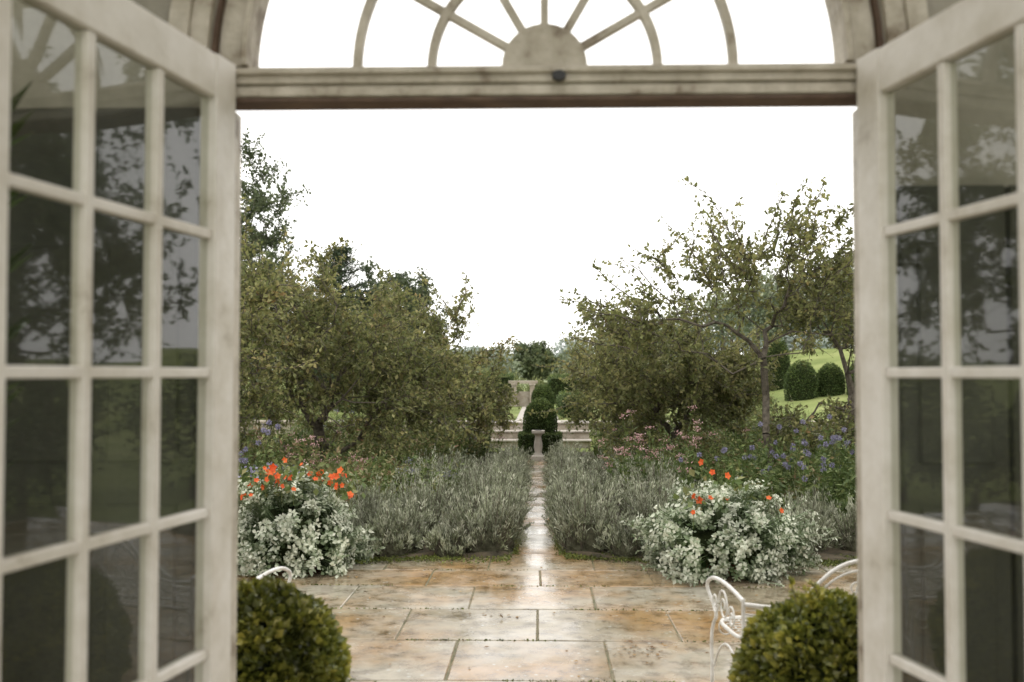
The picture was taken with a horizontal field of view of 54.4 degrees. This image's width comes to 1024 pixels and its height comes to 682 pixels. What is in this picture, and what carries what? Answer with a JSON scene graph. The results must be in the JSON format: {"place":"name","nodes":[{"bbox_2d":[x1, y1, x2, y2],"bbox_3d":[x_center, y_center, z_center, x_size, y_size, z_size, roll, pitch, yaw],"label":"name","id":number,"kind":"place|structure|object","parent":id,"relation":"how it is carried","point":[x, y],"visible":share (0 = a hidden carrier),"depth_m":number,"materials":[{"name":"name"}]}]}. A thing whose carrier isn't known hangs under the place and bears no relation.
{"place":"outdoors","nodes":[
{"label":"outdoors","id":0,"kind":"place"},
{"bbox_2d":[238,451,512,560],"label":"flower bed soil","id":1,"kind":"structure","parent":0,"point":[477,554],"depth_m":8.35,"materials":[{"name":"brown soil"}]},
{"bbox_2d":[238,264,319,479],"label":"apple tree","id":2,"kind":"object","parent":1,"relation":"on","point":[254,326],"visible":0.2,"depth_m":10.64,"materials":[{"name":"green plant"}]},
{"bbox_2d":[237,455,384,578],"bbox_3d":[-1.863,1.390,7.931,1.651,0.973,1.370,0,-2,1],"label":"silver leaf shrub","id":3,"kind":"object","parent":1,"relation":"on","point":[300,526],"visible":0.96,"depth_m":7.67,"materials":[{"name":"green plant"}]},
{"bbox_2d":[239,193,504,466],"bbox_3d":[-2.527,0.038,13.112,4.497,4.059,3.039,-1,-2,27],"label":"apple tree","id":4,"kind":"object","parent":1,"relation":"on","point":[398,399],"visible":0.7,"depth_m":12.76,"materials":[{"name":"green plant"}]},
{"bbox_2d":[238,404,506,519],"bbox_3d":[-2.389,1.498,14.199,4.445,1.173,11.390,0,-2,1],"label":"perennial border","id":5,"kind":"object","parent":1,"relation":"on","point":[369,461],"visible":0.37,"depth_m":11.28,"materials":[{"name":"green plant"}]},
{"bbox_2d":[238,436,541,557],"bbox_3d":[-1.204,1.577,12.754,3.190,0.769,9.397,0,-2,1],"label":"lavender border","id":6,"kind":"object","parent":1,"relation":"on","point":[493,511],"visible":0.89,"depth_m":8.88,"materials":[{"name":"green plant"}]},
{"bbox_2d":[291,265,527,451],"bbox_3d":[-1.832,0.446,16.574,4.451,3.494,3.217,1,-2,-26],"label":"apple tree","id":7,"kind":"object","parent":1,"relation":"on","point":[501,416],"visible":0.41,"depth_m":16.37,"materials":[{"name":"green plant"}]},
{"bbox_2d":[516,407,557,419],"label":"path","id":8,"kind":"structure","parent":0,"point":[521,414],"depth_m":26.26,"materials":[{"name":"stone"}]},
{"bbox_2d":[517,456,558,553],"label":"garden path","id":9,"kind":"structure","parent":0,"point":[540,541],"depth_m":10.27,"materials":[{"name":"beige stone"}]},
{"bbox_2d":[531,430,544,459],"bbox_3d":[0.472,1.842,17.942,0.240,0.600,0.240,0,-2,1],"label":"sundial pedestal","id":10,"kind":"object","parent":9,"relation":"on","point":[538,446],"visible":0.98,"depth_m":17.87,"materials":[{"name":"stone"}]},
{"bbox_2d":[236,0,856,354],"label":"sky","id":11,"kind":"structure","parent":0,"point":[521,202],"materials":[{"name":"white"}]},
{"bbox_2d":[239,348,854,451],"bbox_3d":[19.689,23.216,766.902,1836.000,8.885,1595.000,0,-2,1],"label":"ground","id":12,"kind":"structure","parent":0,"point":[819,361],"depth_m":29.68,"materials":[{"name":"green plant"}]},
{"bbox_2d":[239,128,311,389],"bbox_3d":[-7.228,-1.730,25.348,4.334,7.422,3.022,0,-2,1],"label":"birch tree","id":13,"kind":"object","parent":12,"relation":"on","point":[260,203],"visible":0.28,"depth_m":25.21,"materials":[{"name":"green plant"}]},
{"bbox_2d":[301,242,378,409],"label":"cedar tree","id":14,"kind":"object","parent":12,"relation":"on","point":[345,266],"visible":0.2,"depth_m":29.98,"materials":[{"name":"green plant"}]},
{"bbox_2d":[243,420,469,423],"bbox_3d":[-4.527,1.841,22.649,7.985,0.058,0.550,0,-2,1],"label":"coping","id":15,"kind":"object","parent":12,"relation":"on","point":[296,420],"depth_m":22.40,"materials":[{"name":"stone"}]},
{"bbox_2d":[239,424,484,433],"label":"wall stones","id":16,"kind":"object","parent":12,"relation":"on","point":[289,426],"depth_m":22.44,"materials":[{"name":"grey stone"}]},
{"bbox_2d":[278,256,454,406],"bbox_3d":[-4.651,-0.226,31.198,6.077,4.975,4.604,0,-2,1],"label":"oak tree","id":17,"kind":"object","parent":12,"relation":"on","point":[404,281],"visible":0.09,"depth_m":30.78,"materials":[{"name":"green plant"}]},
{"bbox_2d":[251,297,525,380],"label":"woodland mass","id":18,"kind":"object","parent":12,"relation":"on","point":[514,366],"visible":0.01,"depth_m":48.95,"materials":[{"name":"green plant"}]},
{"bbox_2d":[353,372,514,403],"bbox_3d":[-3.047,1.755,36.526,6.378,1.336,1.291,0,-2,1],"label":"clipped hedge","id":19,"kind":"object","parent":12,"relation":"on","point":[510,377],"visible":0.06,"depth_m":36.04,"materials":[{"name":"green plant"}]},
{"bbox_2d":[241,377,778,418],"bbox_3d":[-0.558,1.442,25.039,14.291,1.321,4.011,0,-2,1],"label":"garden shrub mass","id":20,"kind":"object","parent":12,"relation":"on","point":[351,405],"visible":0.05,"depth_m":23.86,"materials":[{"name":"green plant"}]},
{"bbox_2d":[495,381,537,406],"bbox_3d":[-0.244,1.778,33.136,2.210,0.920,0.380,0,-2,1],"label":"stone gateway","id":21,"kind":"object","parent":12,"relation":"on","point":[524,398],"visible":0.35,"depth_m":33.07,"materials":[{"name":"beige stone"}]},
{"bbox_2d":[294,403,775,440],"bbox_3d":[0.523,1.840,20.881,10.235,1.242,1.423,0,-2,1],"label":"garden shrub mass","id":22,"kind":"object","parent":12,"relation":"on","point":[597,434],"visible":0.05,"depth_m":20.76,"materials":[{"name":"green plant"}]},
{"bbox_2d":[508,340,566,381],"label":"lime tree","id":23,"kind":"object","parent":12,"relation":"on","point":[529,358],"visible":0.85,"depth_m":88.95,"materials":[{"name":"green plant"}]},
{"bbox_2d":[490,420,590,447],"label":"stone steps","id":24,"kind":"structure","parent":12,"relation":"on","point":[579,435],"depth_m":21.54,"materials":[{"name":"beige stone"}]},
{"bbox_2d":[517,397,563,455],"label":"clipped topiary dome","id":25,"kind":"structure","parent":12,"relation":"on","point":[548,423],"depth_m":18.98,"materials":[{"name":"green plant"}]},
{"bbox_2d":[253,409,831,419],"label":"lawn grass","id":26,"kind":"structure","parent":12,"relation":"on","point":[360,414],"depth_m":24.54,"materials":[{"name":"green plant"}]},
{"bbox_2d":[531,384,554,405],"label":"clipped topiary dome","id":27,"kind":"structure","parent":12,"relation":"on","point":[544,391],"depth_m":30.75,"materials":[{"name":"green plant"}]},
{"bbox_2d":[250,323,854,371],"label":"hill woodland","id":28,"kind":"object","parent":12,"relation":"on","point":[788,340],"visible":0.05,"depth_m":215.01,"materials":[{"name":"green plant"}]},
{"bbox_2d":[425,350,695,390],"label":"garden shrub mass","id":29,"kind":"object","parent":12,"relation":"on","point":[527,386],"visible":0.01,"depth_m":40.53,"materials":[{"name":"green plant"}]},
{"bbox_2d":[546,373,600,403],"bbox_3d":[3.905,1.773,36.339,5.375,1.277,1.271,0,-2,1],"label":"clipped hedge","id":30,"kind":"object","parent":12,"relation":"on","point":[557,385],"visible":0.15,"depth_m":35.98,"materials":[{"name":"green plant"}]},
{"bbox_2d":[555,389,592,417],"bbox_3d":[1.656,1.685,26.639,1.042,0.842,4.761,0,-2,1],"label":"clipped hedge","id":31,"kind":"object","parent":12,"relation":"on","point":[560,396],"visible":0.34,"depth_m":24.48,"materials":[{"name":"green plant"}]},
{"bbox_2d":[547,290,754,378],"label":"woodland mass","id":32,"kind":"object","parent":12,"relation":"on","point":[723,332],"visible":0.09,"depth_m":61.26,"materials":[{"name":"green plant"}]},
{"bbox_2d":[592,424,845,434],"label":"wall stones","id":33,"kind":"object","parent":12,"relation":"on","point":[754,426],"depth_m":22.22,"materials":[{"name":"grey stone"}]},
{"bbox_2d":[587,405,856,527],"bbox_3d":[3.191,1.457,14.383,4.352,1.267,10.702,0,-2,1],"label":"perennial border","id":34,"kind":"object","parent":12,"relation":"on","point":[837,473],"visible":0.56,"depth_m":10.66,"materials":[{"name":"green plant"}]},
{"bbox_2d":[767,337,790,389],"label":"clipped topiary dome","id":35,"kind":"structure","parent":12,"relation":"on","point":[784,362],"depth_m":32.47,"materials":[{"name":"green plant"}]},
{"bbox_2d":[729,250,854,357],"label":"woodland mass","id":36,"kind":"object","parent":12,"relation":"on","point":[761,311],"visible":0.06,"depth_m":43.60,"materials":[{"name":"green plant"}]},
{"bbox_2d":[783,359,818,400],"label":"clipped topiary dome","id":37,"kind":"structure","parent":12,"relation":"on","point":[801,382],"depth_m":28.94,"materials":[{"name":"green plant"}]},
{"bbox_2d":[816,362,845,396],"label":"clipped topiary dome","id":38,"kind":"structure","parent":12,"relation":"on","point":[831,378],"depth_m":28.98,"materials":[{"name":"green plant"}]},
{"bbox_2d":[845,362,854,394],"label":"clipped topiary dome","id":39,"kind":"structure","parent":12,"relation":"on","point":[853,374],"depth_m":28.61,"materials":[{"name":"green plant"}]},
{"bbox_2d":[237,457,857,681],"bbox_3d":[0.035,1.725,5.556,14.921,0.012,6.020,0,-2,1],"label":"terrace paving","id":40,"kind":"structure","parent":0,"point":[377,649],"depth_m":6.29,"materials":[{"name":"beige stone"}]},
{"bbox_2d":[256,566,291,582],"bbox_3d":[-1.705,1.310,4.681,1.238,0.768,0.535,0,-2,10],"label":"garden chair","id":41,"kind":"object","parent":40,"relation":"on","point":[288,570],"visible":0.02,"depth_m":4.65,"materials":[{"name":"white paint"}]},
{"bbox_2d":[236,574,352,681],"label":"potted box ball","id":42,"kind":"object","parent":40,"relation":"on","point":[288,631],"visible":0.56,"depth_m":3.34,"materials":[{"name":"green plant"}]},
{"bbox_2d":[315,563,800,676],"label":"fallen leaves","id":43,"kind":"object","parent":40,"relation":"on","point":[657,654],"visible":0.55,"depth_m":5.66,"materials":[{"name":"brown plant"}]},
{"bbox_2d":[265,471,856,681],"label":"moss edging","id":44,"kind":"object","parent":40,"relation":"on","point":[828,563],"visible":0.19,"depth_m":8.14,"materials":[{"name":"green plant"}]},
{"bbox_2d":[559,451,856,561],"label":"flower bed soil","id":45,"kind":"structure","parent":40,"relation":"on","point":[831,553],"depth_m":8.35,"materials":[{"name":"brown soil"}]},
{"bbox_2d":[528,306,719,438],"bbox_3d":[1.703,0.787,18.037,2.714,2.862,3.292,2,-3,-43],"label":"apple tree","id":46,"kind":"object","parent":45,"relation":"on","point":[576,416],"visible":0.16,"depth_m":17.80,"materials":[{"name":"green plant"}]},
{"bbox_2d":[535,287,821,466],"bbox_3d":[2.305,0.652,13.843,3.424,2.888,3.538,1,-2,-20],"label":"apple tree","id":47,"kind":"object","parent":45,"relation":"on","point":[693,380],"visible":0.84,"depth_m":13.47,"materials":[{"name":"green plant"}]},
{"bbox_2d":[538,430,856,556],"bbox_3d":[2.174,1.547,12.645,3.682,0.816,9.239,0,-2,1],"label":"lavender border","id":48,"kind":"object","parent":45,"relation":"on","point":[583,510],"visible":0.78,"depth_m":8.85,"materials":[{"name":"green plant"}]},
{"bbox_2d":[556,168,854,475],"bbox_3d":[2.920,-0.013,11.973,4.756,4.058,2.468,0,-2,1],"label":"apple tree","id":49,"kind":"object","parent":45,"relation":"on","point":[837,268],"visible":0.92,"depth_m":11.70,"materials":[{"name":"green plant"}]},
{"bbox_2d":[750,248,855,464],"bbox_3d":[4.228,0.389,12.668,3.274,3.304,2.362,1,-2,-22],"label":"apple tree","id":50,"kind":"object","parent":45,"relation":"on","point":[836,410],"visible":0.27,"depth_m":12.26,"materials":[{"name":"green plant"}]},
{"bbox_2d":[621,458,841,586],"bbox_3d":[1.680,1.406,7.863,1.549,0.970,1.532,1,-2,-23],"label":"silver leaf shrub","id":51,"kind":"object","parent":40,"relation":"on","point":[713,530],"visible":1,"depth_m":7.49,"materials":[{"name":"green plant"}]},
{"bbox_2d":[706,559,857,681],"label":"wirework garden bench","id":52,"kind":"object","parent":40,"relation":"on","point":[733,618],"visible":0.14,"depth_m":4.31,"materials":[{"name":"white paint"}]},
{"bbox_2d":[726,576,858,681],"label":"potted box ball","id":53,"kind":"object","parent":40,"relation":"on","point":[811,635],"visible":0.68,"depth_m":3.31,"materials":[{"name":"green plant"}]},
{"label":"stone floor","id":54,"kind":"structure","parent":0,"visible":0},
{"bbox_2d":[3,81,34,511],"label":"potted palm","id":55,"kind":"object","parent":54,"relation":"on","point":[12,265],"visible":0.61,"depth_m":2.17,"materials":[{"name":"green plant"}]},
{"bbox_2d":[0,0,235,681],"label":"stiles","id":56,"kind":"object","parent":54,"relation":"on","point":[215,399],"visible":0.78,"depth_m":2.34,"materials":[{"name":"white paint"}]},
{"bbox_2d":[2,172,211,681],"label":"horizontal glazing bars","id":57,"kind":"object","parent":56,"relation":"attached to","point":[30,558],"visible":0.99,"depth_m":1.95,"materials":[{"name":"white paint"}]},
{"bbox_2d":[19,0,215,96],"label":"rails","id":58,"kind":"object","parent":56,"relation":"attached to","point":[135,32],"visible":1,"depth_m":2.05,"materials":[{"name":"white paint"}]},
{"bbox_2d":[65,30,163,681],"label":"vertical glazing bars","id":59,"kind":"object","parent":58,"relation":"attached to","point":[80,355],"visible":1,"depth_m":1.89,"materials":[{"name":"white paint"}]},
{"bbox_2d":[10,0,1016,186],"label":"front wall","id":60,"kind":"structure","parent":54,"relation":"on","point":[42,52],"depth_m":2.41,"materials":[{"name":"paint"}]},
{"bbox_2d":[0,107,200,681],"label":"glass pane","id":61,"kind":"structure","parent":60,"relation":"attached to","point":[33,609],"depth_m":2.39,"materials":[{"name":"clear glass"}]},
{"bbox_2d":[230,112,241,681],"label":"jamb","id":62,"kind":"object","parent":60,"relation":"attached to","point":[235,402],"visible":0.21,"depth_m":2.52,"materials":[{"name":"beige paint"}]},
{"bbox_2d":[236,63,856,97],"bbox_3d":[0.081,-0.641,2.482,1.630,0.078,0.120,0,-2,1],"label":"transom","id":63,"kind":"object","parent":60,"relation":"attached to","point":[579,80],"visible":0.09,"depth_m":2.44,"materials":[{"name":"beige paint"}]},
{"bbox_2d":[502,23,586,64],"bbox_3d":[0.082,-0.736,2.500,0.212,0.106,0.050,0,-2,1],"label":"hub","id":64,"kind":"object","parent":63,"relation":"on","point":[544,44],"visible":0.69,"depth_m":2.48,"materials":[{"name":"beige paint"}]},
{"bbox_2d":[353,0,737,66],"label":"arc glazing bars","id":65,"kind":"object","parent":63,"relation":"on","point":[646,20],"visible":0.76,"depth_m":2.49,"materials":[{"name":"beige paint"}]},
{"bbox_2d":[236,94,856,110],"bbox_3d":[0.081,-0.596,2.488,1.630,0.010,0.085,0,-2,1],"label":"transom weather strip","id":66,"kind":"object","parent":63,"relation":"attached to","point":[553,102],"visible":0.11,"depth_m":2.47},
{"bbox_2d":[552,70,565,81],"bbox_3d":[0.115,-0.646,2.424,0.034,0.024,0.022,0,-2,1],"label":"bolt socket","id":67,"kind":"object","parent":63,"relation":"attached to","point":[558,75],"visible":1,"depth_m":2.41,"materials":[{"name":"black metal"}]},
{"bbox_2d":[219,0,874,67],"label":"arched door frame","id":68,"kind":"object","parent":60,"relation":"attached to","point":[862,27],"visible":0.61,"depth_m":2.48,"materials":[{"name":"beige paint"}]},
{"bbox_2d":[413,0,671,51],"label":"radial glazing bars","id":69,"kind":"object","parent":68,"relation":"attached to","point":[519,26],"visible":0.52,"depth_m":2.49,"materials":[{"name":"beige paint"}]},
{"bbox_2d":[241,0,853,65],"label":"arch inner bead","id":70,"kind":"object","parent":68,"relation":"attached to","point":[846,20],"visible":1,"depth_m":2.46,"materials":[{"name":"beige paint"}]},
{"bbox_2d":[211,0,883,53],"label":"shadow bead","id":71,"kind":"object","parent":60,"relation":"attached to","point":[874,6],"visible":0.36,"depth_m":2.46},
{"bbox_2d":[168,0,928,49],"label":"architrave","id":72,"kind":"object","parent":60,"relation":"attached to","point":[192,19],"visible":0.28,"depth_m":2.42,"materials":[{"name":"beige paint"}]},
{"bbox_2d":[852,109,863,681],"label":"jamb","id":73,"kind":"object","parent":60,"relation":"attached to","point":[857,401],"visible":0.2,"depth_m":2.49,"materials":[{"name":"beige paint"}]},
{"bbox_2d":[896,185,1023,681],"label":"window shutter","id":74,"kind":"object","parent":60,"relation":"attached to","point":[991,439],"depth_m":2.33,"materials":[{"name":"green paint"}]},
{"bbox_2d":[856,48,901,681],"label":"stiles","id":75,"kind":"object","parent":54,"relation":"on","point":[881,558],"visible":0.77,"depth_m":2.31,"materials":[{"name":"white paint"}]},
{"bbox_2d":[879,0,1023,91],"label":"rails","id":76,"kind":"object","parent":75,"relation":"attached to","point":[960,30],"visible":1,"depth_m":2.06,"materials":[{"name":"white paint"}]},
{"bbox_2d":[937,22,1023,681],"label":"vertical glazing bars","id":77,"kind":"object","parent":76,"relation":"attached to","point":[951,387],"visible":1,"depth_m":2.05,"materials":[{"name":"white paint"}]},
{"bbox_2d":[884,192,1023,681],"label":"horizontal glazing bars","id":78,"kind":"object","parent":75,"relation":"attached to","point":[993,539],"visible":1,"depth_m":2.05,"materials":[{"name":"white paint"}]}
]}

